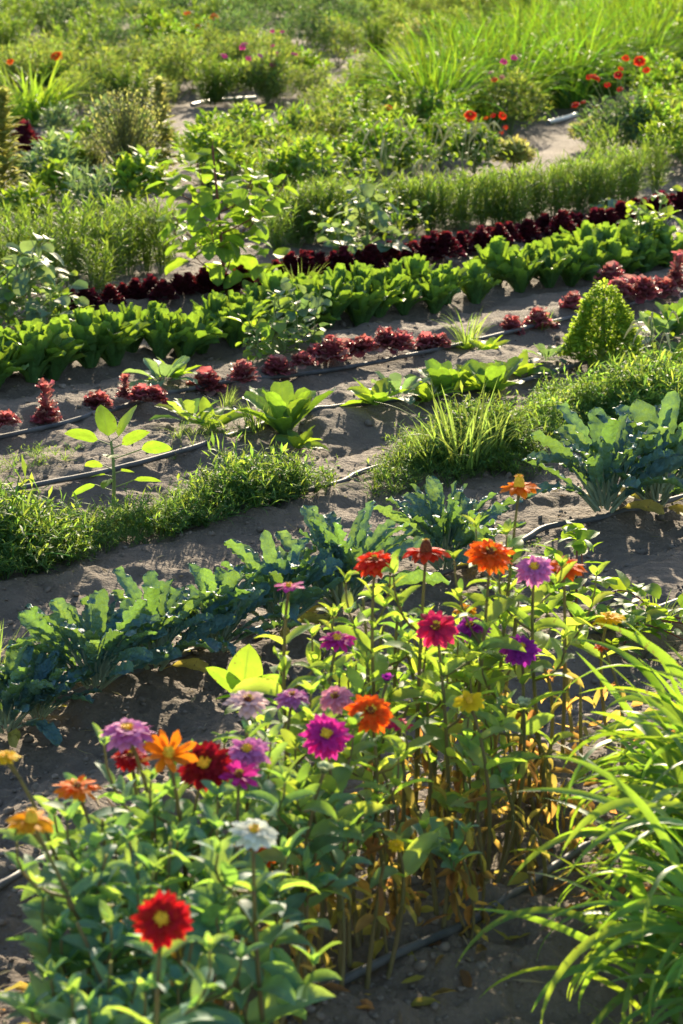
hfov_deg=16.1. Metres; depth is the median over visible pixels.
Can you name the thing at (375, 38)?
pale bush
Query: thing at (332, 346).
red lettuce
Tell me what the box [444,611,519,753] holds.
zinnia
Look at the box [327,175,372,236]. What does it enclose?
feathery herb
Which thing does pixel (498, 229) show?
burgundy lettuce
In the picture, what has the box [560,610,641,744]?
zinnia
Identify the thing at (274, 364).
red lettuce
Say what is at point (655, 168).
feathery herb
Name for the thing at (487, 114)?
bank grass clump
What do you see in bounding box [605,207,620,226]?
burgundy lettuce
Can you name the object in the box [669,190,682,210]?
burgundy lettuce
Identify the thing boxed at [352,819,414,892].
zinnia
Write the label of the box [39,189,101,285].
feathery herb
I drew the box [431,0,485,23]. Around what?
pale bush
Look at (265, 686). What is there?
zinnia
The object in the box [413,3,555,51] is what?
bank grass clump
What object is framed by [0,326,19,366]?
romaine lettuce
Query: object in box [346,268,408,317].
romaine lettuce
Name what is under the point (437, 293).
romaine lettuce
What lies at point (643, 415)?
kale plant
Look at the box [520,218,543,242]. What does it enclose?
burgundy lettuce
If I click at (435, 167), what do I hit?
tasselled plant
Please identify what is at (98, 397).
red lettuce
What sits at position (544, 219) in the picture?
burgundy lettuce
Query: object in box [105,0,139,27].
pale bush
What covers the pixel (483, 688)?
zinnia
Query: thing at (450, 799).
zinnia
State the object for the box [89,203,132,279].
feathery herb
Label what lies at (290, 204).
feathery herb
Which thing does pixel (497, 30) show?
bank grass clump
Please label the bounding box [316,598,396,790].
zinnia
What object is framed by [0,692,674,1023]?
fallen leaves
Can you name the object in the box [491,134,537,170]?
flowering bush
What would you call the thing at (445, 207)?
feathery herb
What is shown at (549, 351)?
seedling
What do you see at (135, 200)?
feathery herb
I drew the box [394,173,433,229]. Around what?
feathery herb
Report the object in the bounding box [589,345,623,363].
seedling
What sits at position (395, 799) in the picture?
zinnia
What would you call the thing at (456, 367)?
seedling
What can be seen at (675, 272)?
red lettuce
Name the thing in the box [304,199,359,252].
bean plant
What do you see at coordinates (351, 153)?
leafy herb
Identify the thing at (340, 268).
romaine lettuce
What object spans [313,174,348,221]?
feathery herb
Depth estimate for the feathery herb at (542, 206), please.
12.79 m
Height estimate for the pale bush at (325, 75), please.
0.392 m
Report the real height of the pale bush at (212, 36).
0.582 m
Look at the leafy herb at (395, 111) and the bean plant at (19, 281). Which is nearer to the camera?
the bean plant at (19, 281)
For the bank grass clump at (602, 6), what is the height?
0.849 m
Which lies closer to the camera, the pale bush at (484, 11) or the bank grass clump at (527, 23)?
the bank grass clump at (527, 23)
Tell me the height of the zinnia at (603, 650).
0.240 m
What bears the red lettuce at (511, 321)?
on the ground
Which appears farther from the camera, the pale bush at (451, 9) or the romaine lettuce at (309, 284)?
the pale bush at (451, 9)
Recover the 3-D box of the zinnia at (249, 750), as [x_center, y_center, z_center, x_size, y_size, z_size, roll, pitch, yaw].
[-0.146,0.529,3.565,0.173,0.417,0.147,-4,15,-17]
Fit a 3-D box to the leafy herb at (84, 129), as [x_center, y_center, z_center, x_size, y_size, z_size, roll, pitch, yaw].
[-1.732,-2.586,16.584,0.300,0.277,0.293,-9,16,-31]
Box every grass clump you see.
[328,23,532,137]
[341,49,482,84]
[342,21,546,130]
[344,41,495,80]
[348,19,481,79]
[358,21,528,107]
[363,4,508,61]
[369,22,496,59]
[373,12,554,106]
[374,25,506,71]
[379,10,542,73]
[394,10,527,58]
[405,20,544,61]
[406,0,552,44]
[409,15,535,54]
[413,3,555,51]
[419,9,594,99]
[421,0,621,80]
[427,54,559,130]
[437,0,562,42]
[439,25,580,123]
[446,4,560,46]
[448,19,577,73]
[453,33,589,120]
[456,1,564,40]
[456,824,682,1023]
[468,7,578,50]
[472,0,596,26]
[474,0,592,31]
[475,12,626,110]
[477,0,613,34]
[477,6,589,43]
[481,12,595,33]
[485,0,584,30]
[487,7,658,108]
[488,0,595,25]
[492,0,644,67]
[496,6,575,31]
[507,659,682,947]
[509,0,650,51]
[512,3,672,98]
[514,0,635,29]
[517,756,682,1023]
[528,37,633,88]
[537,0,633,15]
[542,18,651,76]
[544,2,678,87]
[544,7,632,36]
[547,619,682,881]
[548,0,629,19]
[549,0,653,30]
[550,5,643,43]
[550,8,668,44]
[553,0,646,19]
[555,0,679,34]
[557,0,662,17]
[559,623,682,911]
[564,9,682,87]
[567,0,680,32]
[569,11,682,54]
[569,37,652,96]
[576,0,682,56]
[582,0,663,16]
[592,0,682,63]
[602,0,662,16]
[605,9,682,61]
[606,13,682,57]
[607,0,677,19]
[609,5,681,50]
[616,3,682,58]
[625,0,673,19]
[627,0,682,21]
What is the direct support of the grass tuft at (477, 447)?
on the ground
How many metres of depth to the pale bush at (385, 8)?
30.15 m
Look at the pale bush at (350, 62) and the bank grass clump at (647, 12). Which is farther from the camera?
the bank grass clump at (647, 12)
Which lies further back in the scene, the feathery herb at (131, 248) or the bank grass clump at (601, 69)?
the bank grass clump at (601, 69)
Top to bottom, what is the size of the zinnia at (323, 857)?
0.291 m
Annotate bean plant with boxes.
[0,232,88,326]
[0,261,56,327]
[32,270,94,321]
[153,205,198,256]
[225,293,307,354]
[235,325,278,360]
[264,277,332,350]
[276,139,362,213]
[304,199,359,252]
[317,176,411,254]
[368,187,434,244]
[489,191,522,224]
[586,197,609,213]
[616,198,671,234]
[618,185,682,237]
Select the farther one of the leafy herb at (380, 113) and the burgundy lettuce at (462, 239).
the leafy herb at (380, 113)
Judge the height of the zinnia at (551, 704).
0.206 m
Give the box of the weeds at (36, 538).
[0,432,357,580]
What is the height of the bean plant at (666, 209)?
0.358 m
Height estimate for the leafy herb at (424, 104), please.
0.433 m
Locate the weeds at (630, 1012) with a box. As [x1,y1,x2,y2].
[585,970,682,1023]
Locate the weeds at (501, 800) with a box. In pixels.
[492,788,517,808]
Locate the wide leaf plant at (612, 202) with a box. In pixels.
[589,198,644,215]
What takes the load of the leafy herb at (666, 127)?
on the ground
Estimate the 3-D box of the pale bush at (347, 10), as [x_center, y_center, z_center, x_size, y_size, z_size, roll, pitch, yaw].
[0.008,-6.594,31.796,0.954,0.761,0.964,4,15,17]
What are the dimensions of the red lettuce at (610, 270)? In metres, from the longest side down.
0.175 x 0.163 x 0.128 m
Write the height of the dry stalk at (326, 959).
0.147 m
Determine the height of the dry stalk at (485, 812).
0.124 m
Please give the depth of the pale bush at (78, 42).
23.20 m
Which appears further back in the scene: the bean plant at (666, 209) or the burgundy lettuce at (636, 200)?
the burgundy lettuce at (636, 200)
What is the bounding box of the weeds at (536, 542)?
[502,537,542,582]
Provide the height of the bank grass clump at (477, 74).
0.865 m
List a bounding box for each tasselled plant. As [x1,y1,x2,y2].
[324,148,381,192]
[350,117,412,195]
[388,161,439,210]
[399,123,462,182]
[412,159,462,202]
[438,121,500,173]
[462,121,515,173]
[619,311,678,362]
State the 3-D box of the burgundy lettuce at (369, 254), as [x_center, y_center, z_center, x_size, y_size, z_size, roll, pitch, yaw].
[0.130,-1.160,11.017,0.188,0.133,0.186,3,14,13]
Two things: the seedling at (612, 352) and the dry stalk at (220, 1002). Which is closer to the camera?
the dry stalk at (220, 1002)
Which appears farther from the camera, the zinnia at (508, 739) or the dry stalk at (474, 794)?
the zinnia at (508, 739)
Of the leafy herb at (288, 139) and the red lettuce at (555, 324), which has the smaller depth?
the red lettuce at (555, 324)
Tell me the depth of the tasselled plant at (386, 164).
13.62 m
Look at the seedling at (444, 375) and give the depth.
8.23 m
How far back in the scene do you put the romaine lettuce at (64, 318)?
8.67 m
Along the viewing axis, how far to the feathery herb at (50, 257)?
10.24 m
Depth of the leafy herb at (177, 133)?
16.19 m
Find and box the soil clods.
[0,270,682,1023]
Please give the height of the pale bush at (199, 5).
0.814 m
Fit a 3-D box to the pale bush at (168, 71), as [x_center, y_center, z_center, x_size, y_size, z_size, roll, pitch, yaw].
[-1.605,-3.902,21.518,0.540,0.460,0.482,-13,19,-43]
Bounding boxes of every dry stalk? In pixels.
[170,947,181,985]
[213,999,232,1006]
[289,855,307,957]
[289,925,320,1004]
[292,900,317,976]
[297,904,324,952]
[307,893,336,971]
[344,838,375,942]
[354,844,405,965]
[378,818,418,935]
[386,834,414,904]
[398,762,417,819]
[406,801,431,884]
[406,802,436,872]
[411,753,453,858]
[419,772,441,859]
[434,813,453,854]
[435,838,487,941]
[436,816,471,938]
[439,806,453,826]
[443,751,462,824]
[447,867,477,919]
[461,788,479,869]
[467,832,494,926]
[479,766,506,818]
[506,839,549,896]
[510,728,555,796]
[511,739,537,803]
[515,710,546,793]
[526,750,547,835]
[539,767,573,833]
[562,795,593,845]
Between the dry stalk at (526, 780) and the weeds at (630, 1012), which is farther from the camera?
the dry stalk at (526, 780)
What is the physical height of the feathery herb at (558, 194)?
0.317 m
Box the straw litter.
[0,304,682,1023]
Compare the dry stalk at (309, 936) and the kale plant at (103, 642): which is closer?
the dry stalk at (309, 936)
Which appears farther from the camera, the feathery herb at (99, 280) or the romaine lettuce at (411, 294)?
the feathery herb at (99, 280)
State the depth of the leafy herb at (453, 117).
16.21 m
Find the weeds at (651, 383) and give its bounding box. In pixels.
[501,332,682,445]
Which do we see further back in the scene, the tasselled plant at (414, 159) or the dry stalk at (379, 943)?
the tasselled plant at (414, 159)
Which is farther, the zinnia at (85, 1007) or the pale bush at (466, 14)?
the pale bush at (466, 14)
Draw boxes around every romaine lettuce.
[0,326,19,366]
[0,332,32,387]
[3,322,73,382]
[12,318,41,366]
[19,317,87,380]
[59,314,69,323]
[67,307,131,368]
[71,304,149,365]
[118,302,155,352]
[142,308,192,357]
[146,301,181,323]
[153,312,227,357]
[190,290,245,320]
[194,310,226,353]
[207,289,253,309]
[209,303,264,347]
[241,282,275,306]
[242,270,300,297]
[242,296,278,338]
[259,283,326,336]
[276,278,340,328]
[290,273,318,286]
[297,270,365,327]
[309,263,371,295]
[336,276,388,326]
[345,260,394,291]
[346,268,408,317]
[372,259,420,283]
[386,277,391,285]
[394,274,427,314]
[401,254,435,284]
[411,270,460,313]
[419,260,471,303]
[459,259,500,303]
[467,235,528,284]
[484,246,548,292]
[520,243,551,260]
[531,233,573,251]
[533,245,573,287]
[556,245,600,286]
[559,220,608,249]
[578,236,611,280]
[595,222,641,248]
[597,238,644,268]
[618,219,654,244]
[622,234,655,273]
[633,215,677,241]
[639,236,669,272]
[653,220,673,240]
[656,232,682,267]
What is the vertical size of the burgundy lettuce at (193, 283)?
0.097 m
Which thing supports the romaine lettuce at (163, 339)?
on the ground
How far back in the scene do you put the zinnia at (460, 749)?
4.13 m
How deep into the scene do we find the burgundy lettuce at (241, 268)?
10.47 m
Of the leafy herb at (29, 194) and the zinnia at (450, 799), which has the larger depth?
the leafy herb at (29, 194)
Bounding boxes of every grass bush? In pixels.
[0,54,102,126]
[5,77,39,125]
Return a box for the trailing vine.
[489,519,682,655]
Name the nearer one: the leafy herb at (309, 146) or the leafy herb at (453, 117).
the leafy herb at (309, 146)
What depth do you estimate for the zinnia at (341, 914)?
3.60 m
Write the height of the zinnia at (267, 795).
0.422 m
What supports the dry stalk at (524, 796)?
on the ground
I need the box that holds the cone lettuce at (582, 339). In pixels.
[555,277,644,364]
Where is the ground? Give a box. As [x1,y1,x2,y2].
[0,0,682,1023]
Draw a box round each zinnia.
[0,750,103,977]
[0,807,144,966]
[0,950,132,1023]
[6,845,141,992]
[15,958,180,1023]
[18,823,178,980]
[22,899,149,994]
[30,958,154,1023]
[33,796,159,1013]
[38,772,172,955]
[47,848,211,983]
[69,915,173,1023]
[92,718,198,874]
[97,741,162,860]
[100,805,220,955]
[102,825,226,992]
[104,889,231,1023]
[118,869,252,1008]
[118,937,269,1023]
[122,729,235,966]
[132,812,227,882]
[135,740,239,964]
[155,825,319,1014]
[172,754,315,1013]
[178,723,306,940]
[187,802,316,1023]
[191,690,295,854]
[193,846,275,1014]
[201,941,341,1023]
[202,801,314,947]
[210,711,284,791]
[210,875,311,1023]
[231,581,345,863]
[233,804,311,921]
[234,745,314,875]
[243,857,289,1020]
[251,675,328,874]
[255,756,364,980]
[260,776,356,969]
[266,893,330,1023]
[280,712,389,975]
[280,824,372,964]
[287,619,381,729]
[288,685,369,927]
[309,779,396,947]
[309,819,381,966]
[309,835,349,986]
[311,668,412,834]
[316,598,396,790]
[316,661,380,858]
[325,549,433,828]
[329,623,418,828]
[343,694,432,930]
[347,589,440,808]
[347,718,441,837]
[350,793,399,939]
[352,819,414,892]
[355,862,389,989]
[359,781,402,918]
[370,809,442,979]
[373,760,401,894]
[379,538,463,836]
[379,682,422,837]
[386,641,436,805]
[395,689,443,778]
[395,699,470,817]
[399,647,485,791]
[401,811,478,915]
[405,603,499,781]
[409,610,504,858]
[411,745,446,874]
[428,592,507,771]
[429,816,481,927]
[430,615,520,793]
[431,759,455,813]
[432,791,493,868]
[434,539,525,817]
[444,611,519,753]
[449,791,506,883]
[450,688,527,884]
[452,743,471,864]
[454,666,540,755]
[460,585,551,743]
[461,474,556,757]
[464,632,565,831]
[470,759,484,827]
[472,750,535,866]
[474,646,498,776]
[476,696,553,852]
[476,784,510,871]
[486,731,539,871]
[492,553,576,803]
[492,815,523,882]
[503,708,517,801]
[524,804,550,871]
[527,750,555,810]
[529,555,613,753]
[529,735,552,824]
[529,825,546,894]
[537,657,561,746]
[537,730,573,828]
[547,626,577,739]
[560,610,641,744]
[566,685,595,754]
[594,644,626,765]
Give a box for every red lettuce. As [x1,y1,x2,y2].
[0,409,22,427]
[30,378,62,423]
[83,389,114,410]
[114,373,130,398]
[125,382,152,401]
[136,384,169,404]
[186,366,226,395]
[226,358,260,383]
[258,353,297,375]
[287,350,318,369]
[307,342,328,363]
[312,334,351,361]
[341,337,363,356]
[350,333,381,357]
[373,325,402,353]
[391,328,416,350]
[414,330,440,349]
[428,332,451,347]
[499,313,525,335]
[523,306,555,328]
[550,318,559,328]
[558,290,581,308]
[593,260,624,285]
[605,277,638,299]
[614,273,642,297]
[628,274,662,303]
[653,275,680,298]
[666,249,682,288]
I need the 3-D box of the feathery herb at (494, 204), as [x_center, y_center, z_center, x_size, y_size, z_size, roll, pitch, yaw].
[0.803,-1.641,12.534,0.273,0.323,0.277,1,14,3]
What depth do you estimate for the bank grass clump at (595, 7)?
28.18 m
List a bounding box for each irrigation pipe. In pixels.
[190,96,257,106]
[546,112,578,124]
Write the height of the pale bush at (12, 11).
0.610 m
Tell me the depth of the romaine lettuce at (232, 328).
9.11 m
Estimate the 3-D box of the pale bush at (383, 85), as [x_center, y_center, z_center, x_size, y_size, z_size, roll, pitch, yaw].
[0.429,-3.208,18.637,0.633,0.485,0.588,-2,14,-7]
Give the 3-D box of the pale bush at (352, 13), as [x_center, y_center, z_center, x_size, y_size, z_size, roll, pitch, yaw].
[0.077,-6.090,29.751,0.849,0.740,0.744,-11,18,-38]
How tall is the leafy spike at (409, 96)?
0.467 m
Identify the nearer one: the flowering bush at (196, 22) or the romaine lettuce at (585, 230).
the romaine lettuce at (585, 230)
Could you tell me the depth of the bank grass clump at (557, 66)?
20.18 m
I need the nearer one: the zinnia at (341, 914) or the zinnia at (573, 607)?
the zinnia at (341, 914)
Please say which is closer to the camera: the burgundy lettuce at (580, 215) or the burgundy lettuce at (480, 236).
the burgundy lettuce at (480, 236)
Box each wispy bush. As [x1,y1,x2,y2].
[58,128,111,175]
[79,83,168,203]
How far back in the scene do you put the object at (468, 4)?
32.46 m
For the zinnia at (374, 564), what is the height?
0.546 m
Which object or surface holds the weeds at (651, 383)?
on the ground
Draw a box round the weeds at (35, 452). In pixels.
[0,441,84,473]
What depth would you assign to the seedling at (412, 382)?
8.08 m
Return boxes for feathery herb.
[0,194,45,266]
[0,197,21,262]
[0,205,51,283]
[0,227,28,288]
[23,224,75,287]
[28,208,69,263]
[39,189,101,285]
[52,205,99,270]
[55,200,123,281]
[73,236,120,293]
[89,189,138,260]
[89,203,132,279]
[96,189,159,275]
[116,196,157,255]
[122,201,168,272]
[139,195,186,273]
[253,184,290,243]
[263,201,303,253]
[273,186,309,243]
[275,189,316,247]
[277,185,314,242]
[285,169,327,240]
[290,178,340,243]
[307,173,358,238]
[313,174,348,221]
[324,168,371,234]
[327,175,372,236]
[346,169,377,236]
[357,182,393,238]
[363,188,396,238]
[367,172,408,222]
[379,168,419,229]
[385,170,430,234]
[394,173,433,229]
[412,181,451,234]
[416,169,467,232]
[417,170,449,222]
[438,170,468,224]
[439,166,490,230]
[446,172,479,221]
[462,168,496,225]
[470,167,500,224]
[473,165,515,226]
[481,163,514,221]
[491,160,540,223]
[506,165,543,222]
[518,157,553,215]
[518,163,558,219]
[536,148,574,211]
[537,159,580,216]
[555,150,590,209]
[556,151,596,207]
[561,156,601,213]
[575,142,615,199]
[577,158,616,206]
[578,119,624,172]
[593,149,630,207]
[594,141,630,193]
[603,146,648,201]
[612,142,651,201]
[624,145,650,197]
[639,128,677,194]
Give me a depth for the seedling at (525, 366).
8.58 m
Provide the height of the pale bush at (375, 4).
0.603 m
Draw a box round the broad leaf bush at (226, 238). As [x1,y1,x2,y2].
[145,136,298,299]
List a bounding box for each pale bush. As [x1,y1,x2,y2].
[0,0,8,10]
[0,0,41,40]
[0,0,46,29]
[0,5,28,44]
[0,8,38,52]
[0,11,36,43]
[0,41,32,89]
[0,42,25,90]
[0,42,47,99]
[0,47,19,94]
[5,33,72,87]
[14,29,78,64]
[20,0,63,34]
[25,0,74,37]
[26,45,86,97]
[38,0,119,38]
[40,38,89,76]
[44,66,107,120]
[47,17,102,63]
[49,37,90,63]
[57,0,122,36]
[60,45,143,106]
[66,10,120,56]
[67,0,128,46]
[70,0,122,14]
[73,50,124,101]
[77,40,138,74]
[87,10,152,64]
[95,34,165,82]
[96,58,148,106]
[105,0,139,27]
[105,0,140,19]
[106,60,170,106]
[115,0,142,26]
[124,0,177,50]
[128,9,187,47]
[131,47,158,86]
[132,0,190,22]
[133,32,212,101]
[136,2,192,28]
[137,70,179,108]
[141,0,201,23]
[141,50,185,96]
[145,18,216,70]
[150,33,211,90]
[151,31,209,51]
[168,0,230,21]
[175,50,211,92]
[176,0,234,25]
[178,41,213,87]
[182,24,238,51]
[184,51,245,107]
[191,39,244,90]
[195,4,260,42]
[201,0,270,36]
[205,36,252,75]
[210,57,262,103]
[211,31,262,90]
[213,4,272,41]
[220,0,271,9]
[221,24,277,50]
[232,0,277,27]
[238,34,308,97]
[239,48,292,101]
[241,0,282,17]
[249,0,301,27]
[251,38,282,60]
[256,29,299,50]
[260,9,320,49]
[266,61,328,106]
[268,0,347,59]
[287,45,337,92]
[290,0,319,21]
[290,63,340,100]
[294,0,354,18]
[299,13,370,67]
[299,75,351,111]
[311,0,373,22]
[311,84,359,114]
[312,16,367,59]
[313,10,362,48]
[313,80,382,109]
[320,0,380,45]
[332,68,385,96]
[338,47,398,85]
[342,58,397,98]
[350,13,405,60]
[361,65,416,100]
[363,0,406,35]
[372,3,418,48]
[372,83,407,106]
[379,0,422,42]
[387,0,444,33]
[397,9,460,48]
[399,0,440,18]
[417,9,466,43]
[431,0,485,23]
[443,0,492,21]
[448,4,486,35]
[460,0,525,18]
[465,2,500,31]
[485,0,518,21]
[506,0,551,17]
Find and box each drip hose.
[0,291,682,438]
[0,598,678,890]
[1,494,682,701]
[2,332,682,491]
[85,412,605,534]
[271,794,672,1023]
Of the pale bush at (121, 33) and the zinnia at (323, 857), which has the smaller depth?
the zinnia at (323, 857)
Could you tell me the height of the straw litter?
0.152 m
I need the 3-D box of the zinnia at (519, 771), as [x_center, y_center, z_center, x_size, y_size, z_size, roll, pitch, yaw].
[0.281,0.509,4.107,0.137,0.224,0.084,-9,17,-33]
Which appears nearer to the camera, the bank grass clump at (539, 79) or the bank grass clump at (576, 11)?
the bank grass clump at (539, 79)
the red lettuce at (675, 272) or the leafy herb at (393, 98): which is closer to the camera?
the red lettuce at (675, 272)
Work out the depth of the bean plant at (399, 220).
11.52 m
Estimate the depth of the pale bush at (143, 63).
20.24 m
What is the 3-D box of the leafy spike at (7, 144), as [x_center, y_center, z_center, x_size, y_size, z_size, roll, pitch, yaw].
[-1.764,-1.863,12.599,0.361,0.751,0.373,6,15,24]
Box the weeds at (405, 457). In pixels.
[347,380,548,496]
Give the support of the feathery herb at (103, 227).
on the ground
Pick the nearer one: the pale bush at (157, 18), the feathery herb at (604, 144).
the feathery herb at (604, 144)
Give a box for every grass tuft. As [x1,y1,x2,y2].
[0,619,33,662]
[209,386,242,410]
[234,397,282,432]
[280,259,328,278]
[378,379,549,468]
[400,411,476,472]
[423,397,540,458]
[432,308,491,344]
[519,308,556,329]
[637,590,682,622]
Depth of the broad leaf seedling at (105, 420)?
6.64 m
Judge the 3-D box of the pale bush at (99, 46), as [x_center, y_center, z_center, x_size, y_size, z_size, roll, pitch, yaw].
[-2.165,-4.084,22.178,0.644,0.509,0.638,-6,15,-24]
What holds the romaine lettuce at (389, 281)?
on the ground
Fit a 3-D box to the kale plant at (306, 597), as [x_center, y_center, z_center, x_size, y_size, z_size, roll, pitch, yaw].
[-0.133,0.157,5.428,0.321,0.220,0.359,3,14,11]
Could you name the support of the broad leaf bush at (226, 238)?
on the ground
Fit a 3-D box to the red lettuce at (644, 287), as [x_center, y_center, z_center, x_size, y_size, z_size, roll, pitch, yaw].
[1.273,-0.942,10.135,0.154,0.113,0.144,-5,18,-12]
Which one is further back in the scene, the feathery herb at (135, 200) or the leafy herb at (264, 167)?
the leafy herb at (264, 167)
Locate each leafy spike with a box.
[0,83,28,222]
[146,75,182,169]
[345,102,364,131]
[356,84,376,119]
[400,84,424,122]
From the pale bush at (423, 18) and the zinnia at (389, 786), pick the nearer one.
the zinnia at (389, 786)
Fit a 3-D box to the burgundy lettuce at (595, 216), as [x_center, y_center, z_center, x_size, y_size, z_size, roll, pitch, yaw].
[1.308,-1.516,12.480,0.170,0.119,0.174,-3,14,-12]
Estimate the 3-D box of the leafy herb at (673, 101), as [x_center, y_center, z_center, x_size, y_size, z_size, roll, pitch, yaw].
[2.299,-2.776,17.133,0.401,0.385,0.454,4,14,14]
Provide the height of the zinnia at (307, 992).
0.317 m
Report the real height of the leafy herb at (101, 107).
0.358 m
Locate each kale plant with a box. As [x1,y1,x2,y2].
[0,639,83,747]
[0,644,101,723]
[6,588,182,694]
[80,566,250,672]
[159,563,301,659]
[215,530,351,636]
[261,500,450,624]
[373,475,526,570]
[521,402,682,514]
[559,390,682,515]
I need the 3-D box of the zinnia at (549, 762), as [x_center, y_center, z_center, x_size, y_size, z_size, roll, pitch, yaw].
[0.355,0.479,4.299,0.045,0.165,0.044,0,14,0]
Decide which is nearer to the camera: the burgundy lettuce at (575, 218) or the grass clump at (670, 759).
the grass clump at (670, 759)
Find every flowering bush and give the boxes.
[7,51,76,101]
[180,11,228,42]
[221,29,300,105]
[356,16,438,58]
[363,102,418,134]
[443,110,507,174]
[470,55,554,135]
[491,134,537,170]
[567,100,609,147]
[571,55,662,153]
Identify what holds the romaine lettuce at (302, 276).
on the ground
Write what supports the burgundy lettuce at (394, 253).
on the ground
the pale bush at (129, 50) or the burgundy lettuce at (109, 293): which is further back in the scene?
the pale bush at (129, 50)
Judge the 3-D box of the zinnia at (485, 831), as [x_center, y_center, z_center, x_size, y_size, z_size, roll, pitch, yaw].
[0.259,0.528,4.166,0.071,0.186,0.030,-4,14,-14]
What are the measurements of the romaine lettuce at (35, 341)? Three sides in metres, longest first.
0.305 x 0.250 x 0.215 m
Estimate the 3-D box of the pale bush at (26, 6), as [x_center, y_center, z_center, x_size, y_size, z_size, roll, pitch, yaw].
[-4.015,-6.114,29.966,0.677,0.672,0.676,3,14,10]
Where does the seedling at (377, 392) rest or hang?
on the ground
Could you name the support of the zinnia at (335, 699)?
on the ground
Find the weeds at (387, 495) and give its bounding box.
[366,482,402,510]
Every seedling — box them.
[64,405,171,510]
[121,356,197,386]
[146,357,200,379]
[149,398,231,423]
[180,397,249,428]
[206,644,285,733]
[234,380,334,434]
[274,426,328,450]
[339,377,408,406]
[371,371,429,404]
[392,381,460,408]
[404,358,497,392]
[449,335,474,349]
[450,356,524,398]
[454,364,509,386]
[468,335,509,349]
[492,350,554,376]
[522,343,569,363]
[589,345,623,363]
[635,311,682,344]
[636,298,682,334]
[641,338,682,362]
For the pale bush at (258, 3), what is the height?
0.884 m
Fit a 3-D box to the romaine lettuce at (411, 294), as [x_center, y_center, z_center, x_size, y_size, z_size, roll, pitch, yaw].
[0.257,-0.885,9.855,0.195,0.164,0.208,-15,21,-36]
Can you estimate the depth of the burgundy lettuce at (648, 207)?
12.95 m
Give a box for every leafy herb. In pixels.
[0,149,36,187]
[0,180,61,227]
[17,128,94,201]
[24,156,87,213]
[25,132,84,186]
[34,99,85,131]
[35,130,100,195]
[42,126,61,139]
[56,162,119,233]
[71,115,103,152]
[73,163,120,222]
[82,94,125,125]
[98,113,117,149]
[98,144,182,221]
[109,102,142,123]
[134,110,155,131]
[142,119,180,150]
[171,121,249,196]
[173,107,249,155]
[187,142,237,196]
[199,113,267,184]
[217,99,275,138]
[221,142,263,188]
[237,115,281,168]
[240,148,296,210]
[243,126,335,185]
[253,114,302,144]
[264,131,352,194]
[270,98,316,128]
[276,110,310,136]
[291,126,317,183]
[298,104,358,151]
[299,101,327,127]
[316,131,380,187]
[327,103,352,129]
[338,93,382,118]
[341,112,414,182]
[346,122,408,182]
[353,108,397,166]
[369,106,405,124]
[375,108,420,177]
[378,80,433,120]
[388,109,421,137]
[392,124,440,177]
[393,85,449,125]
[415,107,464,167]
[419,91,489,126]
[426,106,466,156]
[451,106,483,158]
[607,85,682,162]
[625,47,679,86]
[629,61,680,99]
[632,82,668,100]
[632,113,682,176]
[634,93,669,112]
[637,52,682,85]
[651,93,682,143]
[655,87,682,101]
[664,81,680,98]
[667,79,682,99]
[672,140,682,163]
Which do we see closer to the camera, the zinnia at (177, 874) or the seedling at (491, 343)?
the zinnia at (177, 874)
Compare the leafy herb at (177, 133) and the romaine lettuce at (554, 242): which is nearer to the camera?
the romaine lettuce at (554, 242)
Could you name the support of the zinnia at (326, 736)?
on the ground
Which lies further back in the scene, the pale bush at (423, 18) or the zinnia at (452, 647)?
the pale bush at (423, 18)
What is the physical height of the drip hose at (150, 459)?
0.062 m
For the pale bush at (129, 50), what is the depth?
21.30 m
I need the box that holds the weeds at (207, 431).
[153,410,255,458]
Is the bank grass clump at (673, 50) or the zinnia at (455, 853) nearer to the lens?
the zinnia at (455, 853)
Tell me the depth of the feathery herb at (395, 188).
12.43 m
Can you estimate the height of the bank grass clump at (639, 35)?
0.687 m
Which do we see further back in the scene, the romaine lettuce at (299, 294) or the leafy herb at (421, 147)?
the leafy herb at (421, 147)
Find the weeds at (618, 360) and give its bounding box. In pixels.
[575,345,682,384]
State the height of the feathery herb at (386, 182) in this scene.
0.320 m
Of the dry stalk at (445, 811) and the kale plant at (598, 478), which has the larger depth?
the kale plant at (598, 478)
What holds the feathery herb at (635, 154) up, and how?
on the ground
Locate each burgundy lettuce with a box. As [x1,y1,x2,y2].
[11,119,42,157]
[68,288,82,310]
[70,286,100,309]
[90,287,106,307]
[99,284,126,304]
[116,282,135,298]
[124,277,148,299]
[136,273,158,298]
[147,279,179,301]
[165,272,194,296]
[177,272,203,292]
[193,267,216,293]
[204,278,234,290]
[213,273,240,292]
[233,264,255,288]
[270,259,289,278]
[279,251,308,277]
[290,248,322,278]
[305,250,326,273]
[308,251,334,274]
[323,250,339,272]
[332,245,357,272]
[354,249,373,267]
[355,243,388,268]
[376,244,391,266]
[384,240,403,263]
[397,242,420,265]
[409,240,430,260]
[418,235,441,258]
[426,230,453,258]
[427,230,466,260]
[455,231,475,254]
[462,230,470,238]
[468,225,490,250]
[487,222,514,244]
[503,221,524,246]
[514,223,532,244]
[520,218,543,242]
[534,213,551,236]
[542,213,573,235]
[544,209,577,234]
[568,211,582,228]
[576,212,584,219]
[578,207,605,229]
[595,208,612,225]
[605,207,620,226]
[614,201,635,219]
[620,202,636,219]
[631,198,640,204]
[634,197,656,215]
[648,194,664,213]
[658,190,677,212]
[665,193,681,211]
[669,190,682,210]
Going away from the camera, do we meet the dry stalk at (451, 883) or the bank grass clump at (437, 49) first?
the dry stalk at (451, 883)
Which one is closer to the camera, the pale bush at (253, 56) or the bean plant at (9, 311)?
the bean plant at (9, 311)
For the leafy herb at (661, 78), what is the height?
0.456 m
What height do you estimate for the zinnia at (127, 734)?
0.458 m

